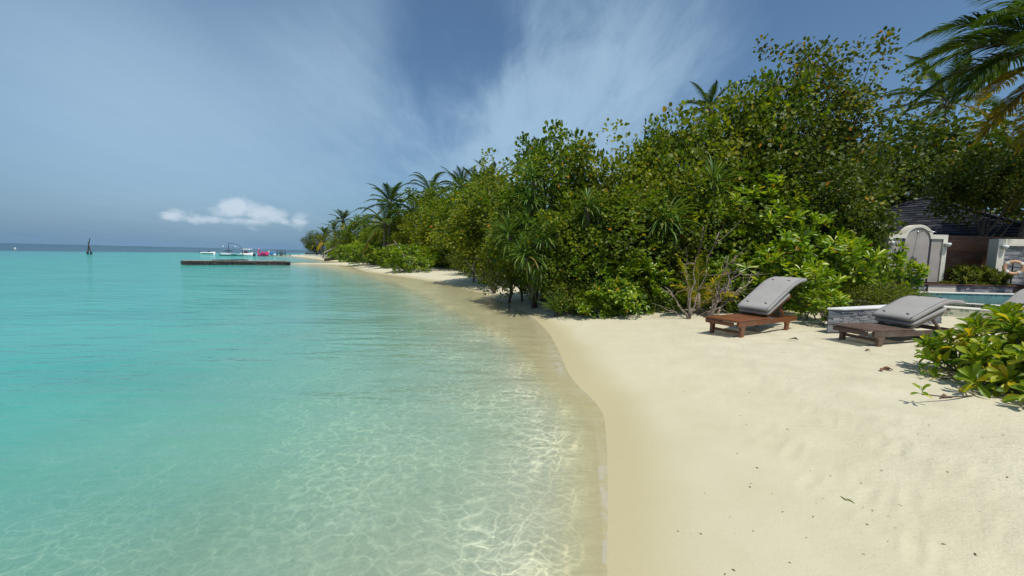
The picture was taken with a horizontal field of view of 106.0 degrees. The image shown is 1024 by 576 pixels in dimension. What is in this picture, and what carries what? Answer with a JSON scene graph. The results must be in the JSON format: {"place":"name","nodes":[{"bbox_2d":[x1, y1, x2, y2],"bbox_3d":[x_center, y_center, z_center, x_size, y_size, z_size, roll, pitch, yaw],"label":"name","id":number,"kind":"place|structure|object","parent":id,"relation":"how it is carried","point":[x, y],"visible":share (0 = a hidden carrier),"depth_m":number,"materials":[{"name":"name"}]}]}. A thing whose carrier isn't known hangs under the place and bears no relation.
{"place":"outdoors","nodes":[
{"label":"outdoors","id":0,"kind":"place"},
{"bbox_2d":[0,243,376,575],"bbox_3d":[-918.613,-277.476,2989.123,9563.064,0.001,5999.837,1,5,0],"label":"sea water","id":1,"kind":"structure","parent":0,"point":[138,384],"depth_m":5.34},
{"bbox_2d":[219,243,242,255],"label":"work boat","id":2,"kind":"object","parent":1,"relation":"on","point":[227,254],"visible":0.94,"depth_m":89.21,"materials":[{"name":"white paint"}]},
{"bbox_2d":[180,260,290,265],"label":"breakwater","id":3,"kind":"object","parent":1,"relation":"in","point":[238,262],"visible":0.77,"depth_m":40.66,"materials":[{"name":"black stone"}]},
{"bbox_2d":[240,251,255,255],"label":"motorboat","id":4,"kind":"object","parent":1,"relation":"on","point":[245,253],"visible":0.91,"depth_m":90.56,"materials":[{"name":"white paint"}]},
{"bbox_2d":[257,249,268,255],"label":"flamingo pedal boat","id":5,"kind":"object","parent":1,"relation":"on","point":[263,254],"visible":0.9,"depth_m":95.21,"materials":[{"name":"pink plastic"}]},
{"bbox_2d":[0,0,1023,249],"label":"sky","id":6,"kind":"structure","parent":0,"point":[247,124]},
{"bbox_2d":[21,255,1023,575],"bbox_3d":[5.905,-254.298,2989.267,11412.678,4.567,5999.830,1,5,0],"label":"sand ground","id":7,"kind":"structure","parent":0,"point":[459,425],"depth_m":3.32,"materials":[{"name":"sand"}]},
{"bbox_2d":[300,230,332,254],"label":"shore tree","id":8,"kind":"object","parent":7,"relation":"on","point":[308,243],"visible":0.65,"depth_m":103.03,"materials":[{"name":"green plant"}]},
{"bbox_2d":[311,233,331,254],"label":"coconut palm","id":9,"kind":"object","parent":7,"relation":"on","point":[321,238],"visible":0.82,"depth_m":87.16,"materials":[{"name":"green plant"}]},
{"bbox_2d":[314,227,332,247],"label":"coconut palm","id":10,"kind":"object","parent":7,"relation":"on","point":[323,230],"visible":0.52,"depth_m":93.92,"materials":[{"name":"green plant"}]},
{"bbox_2d":[323,239,339,256],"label":"beach shrub","id":11,"kind":"object","parent":7,"relation":"on","point":[325,244],"visible":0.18,"depth_m":74.49,"materials":[{"name":"green plant"}]},
{"bbox_2d":[324,221,340,237],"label":"coconut palm","id":12,"kind":"object","parent":7,"relation":"on","point":[332,227],"visible":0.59,"depth_m":77.12,"materials":[{"name":"green plant"}]},
{"bbox_2d":[326,209,353,255],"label":"coconut palm","id":13,"kind":"object","parent":7,"relation":"on","point":[343,215],"visible":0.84,"depth_m":65.00,"materials":[{"name":"green plant"}]},
{"bbox_2d":[327,240,362,262],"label":"beach shrub","id":14,"kind":"object","parent":7,"relation":"on","point":[338,254],"visible":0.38,"depth_m":52.99,"materials":[{"name":"green plant"}]},
{"bbox_2d":[326,226,365,257],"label":"shore tree","id":15,"kind":"object","parent":7,"relation":"on","point":[336,237],"visible":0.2,"depth_m":66.01,"materials":[{"name":"green plant"}]},
{"bbox_2d":[335,213,378,256],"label":"shore tree","id":16,"kind":"object","parent":7,"relation":"on","point":[347,232],"visible":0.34,"depth_m":58.15,"materials":[{"name":"green plant"}]},
{"bbox_2d":[340,240,391,264],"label":"beach shrub","id":17,"kind":"object","parent":7,"relation":"on","point":[357,259],"visible":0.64,"depth_m":43.42,"materials":[{"name":"green plant"}]},
{"bbox_2d":[351,222,383,261],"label":"shore tree","id":18,"kind":"object","parent":7,"relation":"on","point":[364,232],"visible":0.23,"depth_m":48.29,"materials":[{"name":"green plant"}]},
{"bbox_2d":[353,199,414,253],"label":"coconut palm","id":19,"kind":"object","parent":7,"relation":"on","point":[385,218],"visible":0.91,"depth_m":39.23,"materials":[{"name":"green plant"}]},
{"bbox_2d":[365,245,405,267],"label":"beach shrub","id":20,"kind":"object","parent":7,"relation":"on","point":[381,258],"visible":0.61,"depth_m":35.78,"materials":[{"name":"green plant"}]},
{"bbox_2d":[361,182,417,256],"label":"coconut palm","id":21,"kind":"object","parent":7,"relation":"on","point":[392,193],"visible":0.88,"depth_m":41.94,"materials":[{"name":"green plant"}]},
{"bbox_2d":[366,207,418,254],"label":"shore tree","id":22,"kind":"object","parent":7,"relation":"on","point":[381,230],"visible":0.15,"depth_m":46.08,"materials":[{"name":"green plant"}]},
{"bbox_2d":[385,213,430,265],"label":"shore tree","id":23,"kind":"object","parent":7,"relation":"on","point":[400,237],"visible":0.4,"depth_m":38.37,"materials":[{"name":"green plant"}]},
{"bbox_2d":[382,242,436,272],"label":"beach shrub","id":24,"kind":"object","parent":7,"relation":"on","point":[406,265],"visible":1,"depth_m":30.26,"materials":[{"name":"green plant"}]},
{"bbox_2d":[391,185,447,240],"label":"shore tree","id":25,"kind":"object","parent":7,"relation":"on","point":[415,199],"visible":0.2,"depth_m":45.29,"materials":[{"name":"green plant"}]},
{"bbox_2d":[409,242,441,265],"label":"beach shrub","id":26,"kind":"object","parent":7,"relation":"on","point":[423,255],"visible":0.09,"depth_m":37.67,"materials":[{"name":"green plant"}]},
{"bbox_2d":[402,171,451,203],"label":"coconut palm","id":27,"kind":"object","parent":7,"relation":"on","point":[433,182],"visible":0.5,"depth_m":50.45,"materials":[{"name":"green plant"}]},
{"bbox_2d":[399,199,468,265],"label":"shore tree","id":28,"kind":"object","parent":7,"relation":"on","point":[428,245],"visible":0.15,"depth_m":35.16,"materials":[{"name":"green plant"}]},
{"bbox_2d":[409,186,461,265],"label":"shore tree","id":29,"kind":"object","parent":7,"relation":"on","point":[435,201],"visible":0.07,"depth_m":39.54,"materials":[{"name":"green plant"}]},
{"bbox_2d":[426,245,467,267],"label":"beach shrub","id":30,"kind":"object","parent":7,"relation":"on","point":[444,254],"visible":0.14,"depth_m":34.98,"materials":[{"name":"green plant"}]},
{"bbox_2d":[438,165,475,195],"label":"coconut palm","id":31,"kind":"object","parent":7,"relation":"on","point":[460,172],"visible":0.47,"depth_m":43.55,"materials":[{"name":"green plant"}]},
{"bbox_2d":[445,252,479,275],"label":"beach shrub","id":32,"kind":"object","parent":7,"relation":"on","point":[458,267],"visible":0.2,"depth_m":26.53,"materials":[{"name":"green plant"}]},
{"bbox_2d":[417,171,515,265],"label":"shore tree","id":33,"kind":"object","parent":7,"relation":"on","point":[446,208],"visible":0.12,"depth_m":32.18,"materials":[{"name":"green plant"}]},
{"bbox_2d":[458,167,482,192],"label":"coconut palm","id":34,"kind":"object","parent":7,"relation":"on","point":[464,169],"visible":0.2,"depth_m":38.67,"materials":[{"name":"green plant"}]},
{"bbox_2d":[424,188,517,281],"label":"shore tree","id":35,"kind":"object","parent":7,"relation":"on","point":[447,240],"visible":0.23,"depth_m":20.37,"materials":[{"name":"green plant"}]},
{"bbox_2d":[462,260,497,277],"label":"beach shrub","id":36,"kind":"object","parent":7,"relation":"on","point":[469,275],"visible":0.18,"depth_m":24.68,"materials":[{"name":"green plant"}]},
{"bbox_2d":[466,255,497,293],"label":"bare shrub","id":37,"kind":"object","parent":7,"relation":"on","point":[485,274],"visible":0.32,"depth_m":16.76,"materials":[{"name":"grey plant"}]},
{"bbox_2d":[466,159,509,185],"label":"coconut palm","id":38,"kind":"object","parent":7,"relation":"on","point":[494,165],"visible":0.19,"depth_m":34.77,"materials":[{"name":"green plant"}]},
{"bbox_2d":[452,147,546,283],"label":"shore tree","id":39,"kind":"object","parent":7,"relation":"on","point":[477,219],"visible":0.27,"depth_m":18.96,"materials":[{"name":"green plant"}]},
{"bbox_2d":[474,204,548,303],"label":"shore tree","id":40,"kind":"object","parent":7,"relation":"on","point":[510,279],"visible":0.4,"depth_m":13.45,"materials":[{"name":"green plant"}]},
{"bbox_2d":[486,198,564,307],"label":"screw pine","id":41,"kind":"object","parent":7,"relation":"on","point":[508,229],"visible":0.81,"depth_m":11.03,"materials":[{"name":"green plant"}]},
{"bbox_2d":[503,158,553,308],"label":"screw pine","id":42,"kind":"object","parent":7,"relation":"on","point":[528,190],"visible":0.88,"depth_m":11.56,"materials":[{"name":"green plant"}]},
{"bbox_2d":[512,136,553,185],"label":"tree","id":43,"kind":"object","parent":7,"relation":"on","point":[521,154],"visible":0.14,"depth_m":19.27,"materials":[{"name":"green plant"}]},
{"bbox_2d":[471,119,613,302],"bbox_3d":[1.162,-2.423,13.033,4.150,6.250,4.457,6,6,40],"label":"shore tree","id":44,"kind":"object","parent":7,"relation":"on","point":[556,161],"visible":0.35,"depth_m":12.16,"materials":[{"name":"green plant"}]},
{"bbox_2d":[535,286,576,316],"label":"strap leaf plant","id":45,"kind":"object","parent":7,"relation":"on","point":[555,308],"visible":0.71,"depth_m":10.48,"materials":[{"name":"plant"}]},
{"bbox_2d":[502,194,629,298],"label":"shore tree","id":46,"kind":"object","parent":7,"relation":"on","point":[555,263],"visible":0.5,"depth_m":10.75,"materials":[{"name":"green plant"}]},
{"bbox_2d":[531,261,614,317],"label":"beach shrub","id":47,"kind":"object","parent":7,"relation":"on","point":[568,291],"visible":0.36,"depth_m":10.43,"materials":[{"name":"green plant"}]},
{"bbox_2d":[568,187,615,308],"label":"screw pine","id":48,"kind":"object","parent":7,"relation":"on","point":[587,198],"visible":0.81,"depth_m":10.57,"materials":[{"name":"green plant"}]},
{"bbox_2d":[516,118,683,269],"bbox_3d":[3.046,-2.211,12.519,4.289,5.757,5.458,-2,6,-32],"label":"shore tree","id":49,"kind":"object","parent":7,"relation":"on","point":[607,180],"visible":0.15,"depth_m":11.50,"materials":[{"name":"green plant"}]},
{"bbox_2d":[570,282,637,317],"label":"beach shrub","id":50,"kind":"object","parent":7,"relation":"on","point":[599,306],"visible":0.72,"depth_m":9.80,"materials":[{"name":"green plant"}]},
{"bbox_2d":[568,247,673,316],"bbox_3d":[2.862,-0.135,10.504,2.716,1.920,2.878,1,5,0],"label":"beach shrub","id":51,"kind":"object","parent":7,"relation":"on","point":[624,288],"visible":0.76,"depth_m":9.76,"materials":[{"name":"green plant"}]},
{"bbox_2d":[551,183,691,300],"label":"shore tree","id":52,"kind":"object","parent":7,"relation":"on","point":[621,208],"visible":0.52,"depth_m":10.16,"materials":[{"name":"green plant"}]},
{"bbox_2d":[569,139,702,290],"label":"shore tree","id":53,"kind":"object","parent":7,"relation":"on","point":[661,159],"visible":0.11,"depth_m":11.55,"materials":[{"name":"green plant"}]},
{"bbox_2d":[586,166,725,301],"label":"shore tree","id":54,"kind":"object","parent":7,"relation":"on","point":[691,239],"visible":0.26,"depth_m":10.49,"materials":[{"name":"green plant"}]},
{"bbox_2d":[622,263,693,313],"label":"beach shrub","id":55,"kind":"object","parent":7,"relation":"on","point":[671,303],"visible":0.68,"depth_m":10.07,"materials":[{"name":"green plant"}]},
{"bbox_2d":[608,106,732,260],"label":"shore tree","id":56,"kind":"object","parent":7,"relation":"on","point":[652,131],"visible":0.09,"depth_m":12.25,"materials":[{"name":"green plant"}]},
{"bbox_2d":[635,180,709,301],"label":"screw pine","id":57,"kind":"object","parent":7,"relation":"on","point":[669,215],"visible":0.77,"depth_m":10.08,"materials":[{"name":"green plant"}]},
{"bbox_2d":[653,259,732,318],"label":"bare shrub","id":58,"kind":"object","parent":7,"relation":"on","point":[689,314],"visible":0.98,"depth_m":9.06,"materials":[{"name":"plant"}]},
{"bbox_2d":[660,217,743,308],"bbox_3d":[4.888,-0.564,10.283,1.571,2.583,1.511,-1,5,-23],"label":"bare shrub","id":59,"kind":"object","parent":7,"relation":"on","point":[686,255],"visible":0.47,"depth_m":10.21,"materials":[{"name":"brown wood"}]},
{"bbox_2d":[670,254,740,313],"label":"young palm","id":60,"kind":"object","parent":7,"relation":"on","point":[704,299],"visible":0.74,"depth_m":9.72,"materials":[{"name":"green plant"}]},
{"bbox_2d":[674,80,739,144],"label":"coconut palm","id":61,"kind":"object","parent":7,"relation":"on","point":[712,93],"visible":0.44,"depth_m":16.66,"materials":[{"name":"green plant"}]},
{"bbox_2d":[638,162,784,303],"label":"shore tree","id":62,"kind":"object","parent":7,"relation":"on","point":[713,209],"visible":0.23,"depth_m":10.48,"materials":[{"name":"green plant"}]},
{"bbox_2d":[682,150,752,306],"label":"screw pine","id":63,"kind":"object","parent":7,"relation":"on","point":[714,173],"visible":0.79,"depth_m":10.38,"materials":[{"name":"green plant"}]},
{"bbox_2d":[642,81,798,296],"bbox_3d":[7.097,-3.130,13.277,6.837,7.506,5.727,1,5,0],"label":"shore tree","id":64,"kind":"object","parent":7,"relation":"on","point":[729,142],"visible":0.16,"depth_m":11.77,"materials":[{"name":"green plant"}]},
{"bbox_2d":[695,251,759,312],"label":"beach shrub","id":65,"kind":"object","parent":7,"relation":"on","point":[718,266],"visible":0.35,"depth_m":10.04,"materials":[{"name":"green plant"}]},
{"bbox_2d":[691,241,770,316],"bbox_3d":[5.114,-0.130,9.053,1.894,1.930,1.252,1,5,0],"label":"bare shrub","id":66,"kind":"object","parent":7,"relation":"on","point":[717,300],"visible":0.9,"depth_m":8.98,"materials":[{"name":"plant"}]},
{"bbox_2d":[659,168,847,311],"bbox_3d":[6.968,-1.149,11.148,4.229,3.855,4.426,-3,7,-42],"label":"beach shrub","id":67,"kind":"object","parent":7,"relation":"on","point":[789,234],"visible":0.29,"depth_m":10.07,"materials":[{"name":"green plant"}]},
{"bbox_2d":[703,276,806,337],"bbox_3d":[4.810,0.396,7.582,2.408,1.213,0.630,-1,6,-29],"label":"sun lounger","id":68,"kind":"object","parent":7,"relation":"on","point":[762,302],"visible":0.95,"depth_m":7.51,"materials":[{"name":"fabric"}]},
{"bbox_2d":[686,63,832,228],"bbox_3d":[8.024,-3.304,13.426,4.874,7.831,4.538,6,7,44],"label":"shore tree","id":69,"kind":"object","parent":7,"relation":"on","point":[785,106],"visible":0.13,"depth_m":11.83,"materials":[{"name":"green plant"}]},
{"bbox_2d":[704,155,844,293],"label":"shore tree","id":70,"kind":"object","parent":7,"relation":"on","point":[792,206],"visible":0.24,"depth_m":10.77,"materials":[{"name":"green plant"}]},
{"bbox_2d":[751,236,817,313],"bbox_3d":[6.821,-0.260,9.809,1.367,2.129,1.916,5,6,34],"label":"beach shrub","id":71,"kind":"object","parent":7,"relation":"on","point":[775,250],"visible":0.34,"depth_m":9.48,"materials":[{"name":"green plant"}]},
{"bbox_2d":[734,195,875,310],"bbox_3d":[7.979,-0.993,10.822,3.273,3.569,3.128,6,7,44],"label":"beach shrub","id":72,"kind":"object","parent":7,"relation":"on","point":[818,237],"visible":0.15,"depth_m":10.18,"materials":[{"name":"green plant"}]},
{"bbox_2d":[761,261,849,320],"bbox_3d":[6.796,0.101,8.974,1.758,1.431,1.254,5,6,35],"label":"beach shrub","id":73,"kind":"object","parent":7,"relation":"on","point":[820,283],"visible":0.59,"depth_m":8.73,"materials":[{"name":"green plant"}]},
{"bbox_2d":[718,96,904,266],"bbox_3d":[8.639,-2.667,12.491,5.313,6.646,5.512,1,5,0],"label":"shore tree","id":74,"kind":"object","parent":7,"relation":"on","point":[849,159],"visible":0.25,"depth_m":10.98,"materials":[{"name":"green plant"}]},
{"bbox_2d":[793,288,853,325],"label":"beach shrub","id":75,"kind":"object","parent":7,"relation":"on","point":[838,298],"visible":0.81,"depth_m":8.06,"materials":[{"name":"green plant"}]},
{"bbox_2d":[738,26,928,193],"bbox_3d":[9.782,-3.913,12.868,4.565,9.076,4.825,1,5,0],"label":"shore tree","id":76,"kind":"object","parent":7,"relation":"on","point":[852,106],"visible":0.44,"depth_m":11.81,"materials":[{"name":"green plant"}]},
{"bbox_2d":[774,151,902,278],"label":"shore tree","id":77,"kind":"object","parent":7,"relation":"on","point":[873,229],"visible":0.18,"depth_m":10.71,"materials":[{"name":"green plant"}]},
{"bbox_2d":[802,231,891,299],"bbox_3d":[8.623,-0.355,10.248,2.198,2.286,1.568,5,6,35],"label":"beach shrub","id":78,"kind":"object","parent":7,"relation":"on","point":[859,266],"visible":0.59,"depth_m":9.79,"materials":[{"name":"green plant"}]},
{"bbox_2d":[677,366,1022,574],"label":"sand debris","id":79,"kind":"object","parent":7,"relation":"on","point":[862,507],"visible":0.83,"depth_m":2.39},
{"bbox_2d":[825,166,895,285],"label":"shore tree","id":80,"kind":"object","parent":7,"relation":"on","point":[871,210],"depth_m":12.34,"materials":[{"name":"green plant"}]},
{"bbox_2d":[792,116,929,270],"bbox_3d":[12.619,-3.325,15.446,5.743,7.717,5.193,1,5,0],"label":"shore tree","id":81,"kind":"object","parent":7,"relation":"on","point":[904,162],"visible":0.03,"depth_m":13.70,"materials":[{"name":"green plant"}]},
{"bbox_2d":[819,269,928,306],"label":"beach shrub","id":82,"kind":"object","parent":7,"relation":"on","point":[857,295],"visible":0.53,"depth_m":9.40,"materials":[{"name":"green plant"}]},
{"bbox_2d":[856,231,909,292],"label":"beach shrub","id":83,"kind":"object","parent":7,"relation":"on","point":[900,256],"visible":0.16,"depth_m":10.97,"materials":[{"name":"green plant"}]},
{"bbox_2d":[826,305,944,333],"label":"stone wall","id":84,"kind":"structure","parent":7,"relation":"on","point":[851,314],"depth_m":7.26,"materials":[{"name":"stone"}]},
{"bbox_2d":[830,295,965,346],"bbox_3d":[6.544,0.589,6.569,2.029,0.888,0.630,0,5,-12],"label":"sun lounger","id":85,"kind":"object","parent":7,"relation":"on","point":[905,316],"visible":0.91,"depth_m":6.42,"materials":[{"name":"fabric"}]},
{"bbox_2d":[861,284,940,301],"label":"beach shrub","id":86,"kind":"object","parent":7,"relation":"on","point":[921,294],"visible":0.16,"depth_m":10.09,"materials":[{"name":"green plant"}]},
{"bbox_2d":[876,258,932,295],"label":"beach shrub","id":87,"kind":"object","parent":7,"relation":"on","point":[910,279],"visible":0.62,"depth_m":11.54,"materials":[{"name":"green plant"}]},
{"bbox_2d":[884,225,951,281],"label":"shower wall","id":88,"kind":"structure","parent":7,"relation":"on","point":[927,246],"depth_m":13.63,"materials":[{"name":"paint"}]},
{"bbox_2d":[849,79,1005,212],"bbox_3d":[36.623,-9.148,37.942,15.713,17.088,16.018,5,6,39],"label":"shore tree","id":89,"kind":"object","parent":7,"relation":"on","point":[941,150],"visible":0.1,"depth_m":33.21,"materials":[{"name":"green plant"}]},
{"bbox_2d":[847,291,1014,317],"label":"swimming pool","id":90,"kind":"structure","parent":7,"relation":"on","point":[975,301],"depth_m":10.92,"materials":[{"name":"green tile"}]},
{"bbox_2d":[856,92,1023,220],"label":"shore tree","id":91,"kind":"object","parent":7,"relation":"on","point":[1000,129],"visible":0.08,"depth_m":36.39,"materials":[{"name":"green plant"}]},
{"bbox_2d":[874,46,1022,140],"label":"coconut palm","id":92,"kind":"object","parent":7,"relation":"on","point":[933,76],"visible":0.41,"depth_m":44.97,"materials":[{"name":"green plant"}]},
{"bbox_2d":[874,236,1023,291],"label":"slat fence","id":93,"kind":"object","parent":7,"relation":"on","point":[960,248],"visible":0.04,"depth_m":14.29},
{"bbox_2d":[883,196,1021,289],"bbox_3d":[31.817,-3.035,27.488,26.494,5.492,10.968,-1,6,-30],"label":"villa","id":94,"kind":"object","parent":7,"relation":"on","point":[911,212],"visible":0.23,"depth_m":20.01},
{"bbox_2d":[898,0,1023,154],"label":"coconut palm","id":95,"kind":"object","parent":7,"relation":"on","point":[1011,34],"visible":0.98,"depth_m":13.43,"materials":[{"name":"green plant"}]},
{"bbox_2d":[908,124,1023,264],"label":"shore tree","id":96,"kind":"object","parent":7,"relation":"on","point":[1008,179],"visible":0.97,"depth_m":17.10,"materials":[{"name":"green plant"}]},
{"bbox_2d":[910,302,1023,401],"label":"beach bush","id":97,"kind":"object","parent":7,"relation":"on","point":[998,360],"visible":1,"depth_m":4.23,"materials":[{"name":"green plant"}]},
{"bbox_2d":[959,132,1023,292],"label":"coconut palm","id":98,"kind":"object","parent":7,"relation":"on","point":[1021,232],"visible":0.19,"depth_m":16.97,"materials":[{"name":"green plant"}]},
{"bbox_2d":[981,289,1023,328],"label":"sun lounger","id":99,"kind":"object","parent":7,"relation":"on","point":[1017,297],"visible":0.16,"depth_m":7.83,"materials":[{"name":"fabric"}]},
{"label":"wooden deck","id":100,"kind":"structure","parent":0,"visible":0},
{"bbox_2d":[877,282,1014,292],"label":"planter wall","id":101,"kind":"structure","parent":100,"relation":"on","point":[1007,288],"depth_m":13.20,"materials":[{"name":"stone"}]},
{"bbox_2d":[944,263,975,285],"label":"planter shrub","id":102,"kind":"object","parent":101,"relation":"in","point":[957,273],"visible":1,"depth_m":13.29,"materials":[{"name":"green plant"}]},
{"bbox_2d":[937,280,1010,284],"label":"ground cover","id":103,"kind":"object","parent":101,"relation":"on","point":[972,282],"visible":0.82,"depth_m":13.25,"materials":[{"name":"green plant"}]},
{"bbox_2d":[964,265,983,283],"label":"planter shrub","id":104,"kind":"object","parent":101,"relation":"in","point":[976,272],"visible":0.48,"depth_m":13.26,"materials":[{"name":"green plant"}]},
{"bbox_2d":[976,264,1006,284],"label":"planter shrub","id":105,"kind":"object","parent":101,"relation":"in","point":[989,274],"visible":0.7,"depth_m":13.23,"materials":[{"name":"green plant"}]},
{"bbox_2d":[986,239,1023,283],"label":"slate wall","id":106,"kind":"structure","parent":101,"relation":"on","point":[1001,252],"depth_m":13.52,"materials":[{"name":"white paint"}]},
{"bbox_2d":[1002,259,1023,282],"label":"life ring","id":107,"kind":"object","parent":106,"relation":"attached to","point":[1012,262],"visible":1,"depth_m":12.92,"materials":[{"name":"white plastic"}]},
{"bbox_2d":[1000,269,1018,283],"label":"leafy sprig","id":108,"kind":"object","parent":101,"relation":"in","point":[1007,278],"visible":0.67,"depth_m":13.11,"materials":[{"name":"green plant"}]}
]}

